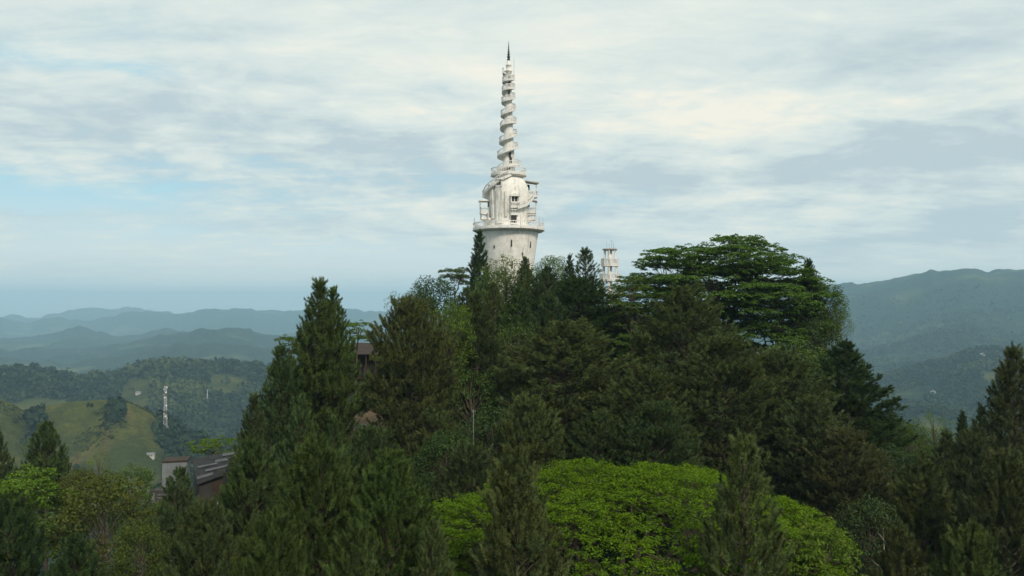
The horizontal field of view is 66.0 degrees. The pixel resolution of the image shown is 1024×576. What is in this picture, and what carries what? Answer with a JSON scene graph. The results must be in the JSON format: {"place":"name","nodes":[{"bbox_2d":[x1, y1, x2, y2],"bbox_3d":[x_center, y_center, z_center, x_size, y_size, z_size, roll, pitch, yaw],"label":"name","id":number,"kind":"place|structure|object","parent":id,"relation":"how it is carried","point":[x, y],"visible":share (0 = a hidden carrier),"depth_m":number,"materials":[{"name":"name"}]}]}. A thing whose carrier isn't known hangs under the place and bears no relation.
{"place":"outdoors","nodes":[
{"label":"outdoors","id":0,"kind":"place"},
{"bbox_2d":[0,268,1023,575],"bbox_3d":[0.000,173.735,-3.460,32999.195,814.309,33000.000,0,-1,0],"label":"ground","id":1,"kind":"structure","parent":0,"point":[82,340],"depth_m":3713.30,"materials":[{"name":"plant"}]},
{"bbox_2d":[0,427,19,503],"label":"pine tree","id":2,"kind":"object","parent":1,"relation":"on","point":[9,467],"visible":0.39,"depth_m":83.77,"materials":[{"name":"green plant"}]},
{"bbox_2d":[0,490,59,575],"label":"pine tree","id":3,"kind":"object","parent":1,"relation":"on","point":[19,553],"visible":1,"depth_m":49.21,"materials":[{"name":"green plant"}]},
{"bbox_2d":[0,463,79,565],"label":"umbrella tree","id":4,"kind":"object","parent":1,"relation":"on","point":[30,483],"visible":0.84,"depth_m":65.10,"materials":[{"name":"green plant"}]},
{"bbox_2d":[16,419,81,571],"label":"pine tree","id":5,"kind":"object","parent":1,"relation":"on","point":[49,438],"visible":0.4,"depth_m":81.21,"materials":[{"name":"green plant"}]},
{"bbox_2d":[12,512,89,560],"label":"umbrella tree","id":6,"kind":"object","parent":1,"relation":"on","point":[47,527],"visible":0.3,"depth_m":54.92,"materials":[{"name":"green plant"}]},
{"bbox_2d":[46,467,111,534],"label":"leafy tree","id":7,"kind":"object","parent":1,"relation":"on","point":[73,476],"visible":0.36,"depth_m":67.05,"materials":[{"name":"green plant"}]},
{"bbox_2d":[51,527,109,575],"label":"pine tree","id":8,"kind":"object","parent":1,"relation":"on","point":[76,555],"visible":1,"depth_m":43.45,"materials":[{"name":"green plant"}]},
{"bbox_2d":[0,401,161,480],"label":"scrub","id":9,"kind":"object","parent":1,"relation":"on","point":[6,409],"visible":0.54,"depth_m":693.23,"materials":[{"name":"green plant"}]},
{"bbox_2d":[85,451,112,555],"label":"leafy tree","id":10,"kind":"object","parent":1,"relation":"on","point":[98,467],"visible":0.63,"depth_m":73.60,"materials":[{"name":"green plant"}]},
{"bbox_2d":[36,470,163,575],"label":"leafy tree","id":11,"kind":"object","parent":1,"relation":"on","point":[103,540],"visible":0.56,"depth_m":57.36,"materials":[{"name":"green plant"}]},
{"bbox_2d":[101,463,157,574],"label":"leafy tree","id":12,"kind":"object","parent":1,"relation":"on","point":[145,477],"visible":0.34,"depth_m":75.14,"materials":[{"name":"green plant"}]},
{"bbox_2d":[102,520,173,575],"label":"leafy tree","id":13,"kind":"object","parent":1,"relation":"on","point":[131,537],"visible":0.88,"depth_m":51.43,"materials":[{"name":"green plant"}]},
{"bbox_2d":[138,501,173,558],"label":"leafy tree","id":14,"kind":"object","parent":1,"relation":"on","point":[146,551],"visible":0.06,"depth_m":65.24,"materials":[{"name":"green plant"}]},
{"bbox_2d":[145,465,198,575],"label":"pine tree","id":15,"kind":"object","parent":1,"relation":"on","point":[182,496],"visible":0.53,"depth_m":57.17,"materials":[{"name":"green plant"}]},
{"bbox_2d":[150,452,235,562],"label":"old house","id":16,"kind":"structure","parent":1,"relation":"on","point":[210,477],"depth_m":73.23,"materials":[{"name":"concrete"}]},
{"bbox_2d":[156,497,247,575],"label":"pine tree","id":17,"kind":"object","parent":1,"relation":"on","point":[203,535],"visible":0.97,"depth_m":40.96,"materials":[{"name":"green plant"}]},
{"bbox_2d":[184,435,237,462],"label":"umbrella tree","id":18,"kind":"object","parent":1,"relation":"on","point":[214,441],"visible":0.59,"depth_m":91.42,"materials":[{"name":"green plant"}]},
{"bbox_2d":[214,392,284,521],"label":"pine tree","id":19,"kind":"object","parent":1,"relation":"on","point":[253,420],"visible":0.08,"depth_m":61.27,"materials":[{"name":"green plant"}]},
{"bbox_2d":[212,430,296,575],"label":"pine tree","id":20,"kind":"object","parent":1,"relation":"on","point":[253,455],"visible":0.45,"depth_m":46.11,"materials":[{"name":"green plant"}]},
{"bbox_2d":[228,504,311,575],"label":"pine tree","id":21,"kind":"object","parent":1,"relation":"on","point":[274,535],"visible":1,"depth_m":33.14,"materials":[{"name":"green plant"}]},
{"bbox_2d":[244,340,318,531],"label":"pine tree","id":22,"kind":"object","parent":1,"relation":"on","point":[281,375],"visible":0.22,"depth_m":68.25,"materials":[{"name":"green plant"}]},
{"bbox_2d":[271,334,299,355],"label":"umbrella tree","id":23,"kind":"object","parent":1,"relation":"on","point":[286,339],"visible":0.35,"depth_m":81.46,"materials":[{"name":"green plant"}]},
{"bbox_2d":[272,390,333,572],"bbox_3d":[-16.541,27.487,61.477,7.396,38.849,7.394,-1,-1,35],"label":"pine tree","id":24,"kind":"object","parent":1,"relation":"on","point":[299,427],"visible":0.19,"depth_m":61.62,"materials":[{"name":"green plant"}]},
{"bbox_2d":[272,365,333,472],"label":"pine tree","id":25,"kind":"object","parent":1,"relation":"on","point":[313,409],"visible":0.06,"depth_m":70.23,"materials":[{"name":"green plant"}]},
{"bbox_2d":[264,275,368,476],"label":"pine tree","id":26,"kind":"object","parent":1,"relation":"on","point":[311,332],"visible":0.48,"depth_m":70.63,"materials":[{"name":"green plant"}]},
{"bbox_2d":[265,430,374,575],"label":"pine tree","id":27,"kind":"object","parent":1,"relation":"on","point":[313,475],"visible":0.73,"depth_m":38.90,"materials":[{"name":"green plant"}]},
{"bbox_2d":[307,285,361,407],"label":"pine tree","id":28,"kind":"object","parent":1,"relation":"on","point":[333,293],"visible":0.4,"depth_m":72.49,"materials":[{"name":"green plant"}]},
{"bbox_2d":[324,414,350,470],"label":"pine tree","id":29,"kind":"object","parent":1,"relation":"on","point":[332,428],"visible":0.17,"depth_m":67.66,"materials":[{"name":"green plant"}]},
{"bbox_2d":[318,517,384,575],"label":"pine tree","id":30,"kind":"object","parent":1,"relation":"on","point":[362,561],"visible":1,"depth_m":31.57,"materials":[{"name":"green plant"}]},
{"bbox_2d":[343,319,376,393],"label":"umbrella tree","id":31,"kind":"object","parent":1,"relation":"on","point":[360,331],"visible":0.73,"depth_m":91.77,"materials":[{"name":"green plant"}]},
{"bbox_2d":[349,372,385,413],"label":"pine tree","id":32,"kind":"object","parent":1,"relation":"on","point":[366,409],"visible":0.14,"depth_m":91.03,"materials":[{"name":"green plant"}]},
{"bbox_2d":[350,343,385,381],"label":"tiled house","id":33,"kind":"structure","parent":1,"relation":"on","point":[365,350],"depth_m":103.60,"materials":[{"name":"brown tile"}]},
{"bbox_2d":[348,409,397,440],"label":"boulder","id":34,"kind":"structure","parent":1,"relation":"on","point":[371,416],"depth_m":88.17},
{"bbox_2d":[332,423,416,570],"bbox_3d":[-10.223,27.057,57.626,6.952,34.629,7.088,0,-1,-20],"label":"pine tree","id":35,"kind":"object","parent":1,"relation":"on","point":[366,445],"visible":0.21,"depth_m":57.08,"materials":[{"name":"green plant"}]},
{"bbox_2d":[334,446,440,575],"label":"pine tree","id":36,"kind":"object","parent":1,"relation":"on","point":[386,484],"visible":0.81,"depth_m":37.95,"materials":[{"name":"green plant"}]},
{"bbox_2d":[358,293,462,470],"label":"pine tree","id":37,"kind":"object","parent":1,"relation":"on","point":[398,356],"visible":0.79,"depth_m":71.97,"materials":[{"name":"green plant"}]},
{"bbox_2d":[397,289,437,349],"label":"leafy tree","id":38,"kind":"object","parent":1,"relation":"on","point":[424,296],"visible":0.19,"depth_m":111.33,"materials":[{"name":"green plant"}]},
{"bbox_2d":[408,517,456,575],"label":"pine tree","id":39,"kind":"object","parent":1,"relation":"on","point":[438,550],"visible":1,"depth_m":35.55,"materials":[{"name":"green plant"}]},
{"bbox_2d":[403,403,463,495],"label":"pine tree","id":40,"kind":"object","parent":1,"relation":"on","point":[437,424],"visible":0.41,"depth_m":69.29,"materials":[{"name":"green plant"}]},
{"bbox_2d":[409,275,458,338],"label":"leafy tree","id":41,"kind":"object","parent":1,"relation":"on","point":[446,287],"visible":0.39,"depth_m":115.14,"materials":[{"name":"green plant"}]},
{"bbox_2d":[412,429,474,553],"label":"leafy tree","id":42,"kind":"object","parent":1,"relation":"on","point":[425,461],"visible":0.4,"depth_m":59.50,"materials":[{"name":"green plant"}]},
{"bbox_2d":[406,334,480,428],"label":"pine tree","id":43,"kind":"object","parent":1,"relation":"on","point":[461,394],"visible":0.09,"depth_m":80.76,"materials":[{"name":"green plant"}]},
{"bbox_2d":[430,300,477,422],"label":"leafy tree","id":44,"kind":"object","parent":1,"relation":"on","point":[460,316],"visible":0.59,"depth_m":79.43,"materials":[{"name":"green plant"}]},
{"bbox_2d":[437,267,470,297],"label":"umbrella tree","id":45,"kind":"object","parent":1,"relation":"on","point":[462,276],"visible":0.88,"depth_m":133.30,"materials":[{"name":"green plant"}]},
{"bbox_2d":[424,436,505,575],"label":"pine tree","id":46,"kind":"object","parent":1,"relation":"on","point":[473,459],"visible":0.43,"depth_m":54.88,"materials":[{"name":"green plant"}]},
{"bbox_2d":[448,286,490,353],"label":"pine tree","id":47,"kind":"object","parent":1,"relation":"on","point":[462,299],"visible":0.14,"depth_m":103.61,"materials":[{"name":"green plant"}]},
{"bbox_2d":[438,368,504,446],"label":"leafy tree","id":48,"kind":"object","parent":1,"relation":"on","point":[470,406],"visible":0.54,"depth_m":75.64,"materials":[{"name":"green plant"}]},
{"bbox_2d":[445,290,509,419],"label":"pine tree","id":49,"kind":"object","parent":1,"relation":"on","point":[483,342],"visible":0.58,"depth_m":82.77,"materials":[{"name":"green plant"}]},
{"bbox_2d":[466,228,491,314],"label":"pine tree","id":50,"kind":"object","parent":1,"relation":"on","point":[478,262],"visible":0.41,"depth_m":121.52,"materials":[{"name":"green plant"}]},
{"bbox_2d":[450,405,521,485],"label":"leafy tree","id":51,"kind":"object","parent":1,"relation":"on","point":[486,422],"visible":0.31,"depth_m":67.42,"materials":[{"name":"green plant"}]},
{"bbox_2d":[482,280,513,345],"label":"pine tree","id":52,"kind":"object","parent":1,"relation":"on","point":[492,297],"visible":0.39,"depth_m":103.42,"materials":[{"name":"green plant"}]},
{"bbox_2d":[474,267,522,314],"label":"leafy tree","id":53,"kind":"object","parent":1,"relation":"on","point":[499,274],"visible":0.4,"depth_m":117.22,"materials":[{"name":"green plant"}]},
{"bbox_2d":[475,253,535,305],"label":"leafy tree","id":54,"kind":"object","parent":1,"relation":"on","point":[505,267],"visible":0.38,"depth_m":120.71,"materials":[{"name":"green plant"}]},
{"bbox_2d":[473,41,544,314],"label":"spiral tower","id":55,"kind":"structure","parent":1,"relation":"on","point":[506,228],"depth_m":137.34,"materials":[{"name":"white paint"}]},
{"bbox_2d":[0,283,1023,575],"bbox_3d":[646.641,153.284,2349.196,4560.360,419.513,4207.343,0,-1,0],"label":"forest","id":56,"kind":"object","parent":1,"relation":"on","point":[202,409],"visible":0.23,"depth_m":1436.22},
{"bbox_2d":[491,285,535,356],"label":"pine tree","id":57,"kind":"object","parent":1,"relation":"on","point":[512,309],"visible":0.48,"depth_m":98.68,"materials":[{"name":"green plant"}]},
{"bbox_2d":[465,437,576,575],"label":"pine tree","id":58,"kind":"object","parent":1,"relation":"on","point":[514,555],"visible":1,"depth_m":36.16,"materials":[{"name":"green plant"}]},
{"bbox_2d":[490,320,551,394],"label":"leafy tree","id":59,"kind":"object","parent":1,"relation":"on","point":[511,338],"visible":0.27,"depth_m":85.68,"materials":[{"name":"green plant"}]},
{"bbox_2d":[507,256,537,323],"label":"pine tree","id":60,"kind":"object","parent":1,"relation":"on","point":[523,271],"visible":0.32,"depth_m":112.81,"materials":[{"name":"green plant"}]},
{"bbox_2d":[491,390,567,544],"bbox_3d":[1.465,22.033,61.487,6.945,27.969,6.812,0,-1,2],"label":"pine tree","id":61,"kind":"object","parent":1,"relation":"on","point":[538,420],"visible":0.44,"depth_m":60.85,"materials":[{"name":"green plant"}]},
{"bbox_2d":[517,295,571,378],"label":"pine tree","id":62,"kind":"object","parent":1,"relation":"on","point":[546,305],"visible":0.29,"depth_m":93.22,"materials":[{"name":"green plant"}]},
{"bbox_2d":[520,265,572,326],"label":"pine tree","id":63,"kind":"object","parent":1,"relation":"on","point":[547,279],"visible":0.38,"depth_m":105.29,"materials":[{"name":"green plant"}]},
{"bbox_2d":[534,255,568,287],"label":"leafy tree","id":64,"kind":"object","parent":1,"relation":"on","point":[553,263],"visible":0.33,"depth_m":123.36,"materials":[{"name":"green plant"}]},
{"bbox_2d":[490,316,642,457],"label":"pine tree","id":65,"kind":"object","parent":1,"relation":"on","point":[564,355],"visible":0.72,"depth_m":71.92,"materials":[{"name":"green plant"}]},
{"bbox_2d":[560,252,574,313],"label":"pine tree","id":66,"kind":"object","parent":1,"relation":"on","point":[569,257],"visible":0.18,"depth_m":117.91,"materials":[{"name":"green plant"}]},
{"bbox_2d":[536,274,628,358],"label":"pine tree","id":67,"kind":"object","parent":1,"relation":"on","point":[588,302],"visible":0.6,"depth_m":96.02,"materials":[{"name":"green plant"}]},
{"bbox_2d":[569,246,607,318],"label":"pine tree","id":68,"kind":"object","parent":1,"relation":"on","point":[585,254],"visible":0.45,"depth_m":113.72,"materials":[{"name":"green plant"}]},
{"bbox_2d":[552,409,633,542],"bbox_3d":[6.499,21.470,61.541,7.444,24.227,7.557,0,-1,-14],"label":"pine tree","id":69,"kind":"object","parent":1,"relation":"on","point":[594,433],"visible":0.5,"depth_m":60.95,"materials":[{"name":"green plant"}]},
{"bbox_2d":[598,240,620,304],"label":"lookout tower","id":70,"kind":"structure","parent":1,"relation":"on","point":[610,278],"depth_m":149.17,"materials":[{"name":"white paint"}]},
{"bbox_2d":[585,313,651,347],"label":"leafy tree","id":71,"kind":"object","parent":1,"relation":"on","point":[628,326],"visible":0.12,"depth_m":106.16,"materials":[{"name":"green plant"}]},
{"bbox_2d":[382,457,862,575],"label":"umbrella tree","id":72,"kind":"object","parent":1,"relation":"on","point":[622,498],"visible":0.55,"depth_m":43.91,"materials":[{"name":"green plant"}]},
{"bbox_2d":[593,275,660,366],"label":"tiered tree","id":73,"kind":"object","parent":1,"relation":"on","point":[631,295],"visible":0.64,"depth_m":96.81,"materials":[{"name":"green plant"}]},
{"bbox_2d":[234,315,1021,575],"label":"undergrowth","id":74,"kind":"object","parent":1,"relation":"on","point":[675,556],"depth_m":75.77,"materials":[{"name":"green plant"}]},
{"bbox_2d":[610,333,674,369],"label":"tiered tree","id":75,"kind":"object","parent":1,"relation":"on","point":[619,342],"visible":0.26,"depth_m":91.84,"materials":[{"name":"green plant"}]},
{"bbox_2d":[592,362,707,499],"bbox_3d":[11.324,20.110,65.624,9.954,28.046,10.115,0,-1,23],"label":"pine tree","id":76,"kind":"object","parent":1,"relation":"on","point":[638,386],"visible":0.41,"depth_m":64.89,"materials":[{"name":"green plant"}]},
{"bbox_2d":[611,398,706,553],"bbox_3d":[10.883,21.775,60.606,8.076,26.595,7.920,0,-1,-24],"label":"pine tree","id":77,"kind":"object","parent":1,"relation":"on","point":[659,434],"visible":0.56,"depth_m":59.63,"materials":[{"name":"green plant"}]},
{"bbox_2d":[624,280,748,422],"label":"pine tree","id":78,"kind":"object","parent":1,"relation":"on","point":[673,314],"visible":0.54,"depth_m":78.62,"materials":[{"name":"green plant"}]},
{"bbox_2d":[683,546,764,575],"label":"umbrella tree","id":79,"kind":"object","parent":1,"relation":"on","point":[719,563],"visible":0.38,"depth_m":36.72,"materials":[{"name":"green plant"}]},
{"bbox_2d":[612,233,843,345],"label":"tiered tree","id":80,"kind":"object","parent":1,"relation":"on","point":[746,273],"visible":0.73,"depth_m":99.56,"materials":[{"name":"green plant"}]},
{"bbox_2d":[664,333,792,486],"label":"pine tree","id":81,"kind":"object","parent":1,"relation":"on","point":[700,374],"visible":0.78,"depth_m":66.84,"materials":[{"name":"green plant"}]},
{"bbox_2d":[679,427,801,575],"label":"pine tree","id":82,"kind":"object","parent":1,"relation":"on","point":[763,547],"visible":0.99,"depth_m":35.37,"materials":[{"name":"green plant"}]},
{"bbox_2d":[720,289,833,356],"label":"tiered tree","id":83,"kind":"object","parent":1,"relation":"on","point":[779,325],"visible":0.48,"depth_m":96.69,"materials":[{"name":"green plant"}]},
{"bbox_2d":[714,344,847,488],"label":"pine tree","id":84,"kind":"object","parent":1,"relation":"on","point":[785,363],"visible":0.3,"depth_m":71.07,"materials":[{"name":"green plant"}]},
{"bbox_2d":[761,336,839,412],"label":"leafy tree","id":85,"kind":"object","parent":1,"relation":"on","point":[811,358],"visible":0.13,"depth_m":83.21,"materials":[{"name":"green plant"}]},
{"bbox_2d":[742,516,867,575],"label":"umbrella tree","id":86,"kind":"object","parent":1,"relation":"on","point":[814,540],"visible":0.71,"depth_m":40.16,"materials":[{"name":"green plant"}]},
{"bbox_2d":[788,257,830,351],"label":"pine tree","id":87,"kind":"object","parent":1,"relation":"on","point":[809,264],"visible":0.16,"depth_m":103.29,"materials":[{"name":"green plant"}]},
{"bbox_2d":[779,316,840,370],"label":"leafy tree","id":88,"kind":"object","parent":1,"relation":"on","point":[808,326],"visible":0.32,"depth_m":94.99,"materials":[{"name":"green plant"}]},
{"bbox_2d":[761,392,867,526],"bbox_3d":[25.135,23.026,65.646,9.385,28.561,9.245,0,-1,-11],"label":"pine tree","id":89,"kind":"object","parent":1,"relation":"on","point":[807,413],"visible":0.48,"depth_m":64.81,"materials":[{"name":"green plant"}]},
{"bbox_2d":[801,282,849,347],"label":"leafy tree","id":90,"kind":"object","parent":1,"relation":"on","point":[835,303],"visible":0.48,"depth_m":101.07,"materials":[{"name":"green plant"}]},
{"bbox_2d":[821,308,855,342],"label":"leafy tree","id":91,"kind":"object","parent":1,"relation":"on","point":[836,320],"visible":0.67,"depth_m":99.63,"materials":[{"name":"green plant"}]},
{"bbox_2d":[795,425,895,564],"bbox_3d":[26.198,24.126,61.351,8.050,26.743,8.208,1,-1,-29],"label":"pine tree","id":92,"kind":"object","parent":1,"relation":"on","point":[841,451],"visible":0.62,"depth_m":60.34,"materials":[{"name":"green plant"}]},
{"bbox_2d":[802,338,918,455],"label":"pine tree","id":93,"kind":"object","parent":1,"relation":"on","point":[848,402],"visible":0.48,"depth_m":77.98,"materials":[{"name":"green plant"}]},
{"bbox_2d":[831,492,914,575],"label":"leafy tree","id":94,"kind":"object","parent":1,"relation":"on","point":[871,512],"visible":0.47,"depth_m":53.22,"materials":[{"name":"green plant"}]},
{"bbox_2d":[855,407,911,468],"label":"leafy tree","id":95,"kind":"object","parent":1,"relation":"on","point":[890,416],"visible":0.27,"depth_m":78.72,"materials":[{"name":"green plant"}]},
{"bbox_2d":[869,442,928,518],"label":"leafy tree","id":96,"kind":"object","parent":1,"relation":"on","point":[899,454],"visible":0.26,"depth_m":69.03,"materials":[{"name":"green plant"}]},
{"bbox_2d":[866,520,933,575],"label":"pine tree","id":97,"kind":"object","parent":1,"relation":"on","point":[890,563],"visible":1,"depth_m":43.29,"materials":[{"name":"green plant"}]},
{"bbox_2d":[892,421,936,465],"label":"leafy tree","id":98,"kind":"object","parent":1,"relation":"on","point":[912,428],"visible":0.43,"depth_m":82.85,"materials":[{"name":"green plant"}]},
{"bbox_2d":[871,453,959,574],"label":"pine tree","id":99,"kind":"object","parent":1,"relation":"on","point":[920,485],"visible":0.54,"depth_m":55.08,"materials":[{"name":"green plant"}]},
{"bbox_2d":[911,411,955,455],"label":"leafy tree","id":100,"kind":"object","parent":1,"relation":"on","point":[934,433],"visible":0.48,"depth_m":89.61,"materials":[{"name":"green plant"}]},
{"bbox_2d":[923,427,962,488],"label":"pine tree","id":101,"kind":"object","parent":1,"relation":"on","point":[943,447],"visible":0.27,"depth_m":77.76,"materials":[{"name":"green plant"}]},
{"bbox_2d":[954,409,968,451],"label":"pine tree","id":102,"kind":"object","parent":1,"relation":"on","point":[961,425],"visible":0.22,"depth_m":81.67,"materials":[{"name":"green plant"}]},
{"bbox_2d":[926,516,1006,575],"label":"pine tree","id":103,"kind":"object","parent":1,"relation":"on","point":[975,551],"visible":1,"depth_m":41.47,"materials":[{"name":"green plant"}]},
{"bbox_2d":[929,425,1004,552],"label":"pine tree","id":104,"kind":"object","parent":1,"relation":"on","point":[964,444],"visible":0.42,"depth_m":65.29,"materials":[{"name":"green plant"}]},
{"bbox_2d":[943,444,1023,575],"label":"pine tree","id":105,"kind":"object","parent":1,"relation":"on","point":[1000,492],"visible":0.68,"depth_m":48.89,"materials":[{"name":"green plant"}]},
{"bbox_2d":[951,340,1023,574],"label":"pine tree","id":106,"kind":"object","parent":1,"relation":"on","point":[1000,402],"visible":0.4,"depth_m":65.45,"materials":[{"name":"green plant"}]},
{"bbox_2d":[0,0,1023,317],"label":"sky","id":107,"kind":"structure","parent":0,"point":[174,156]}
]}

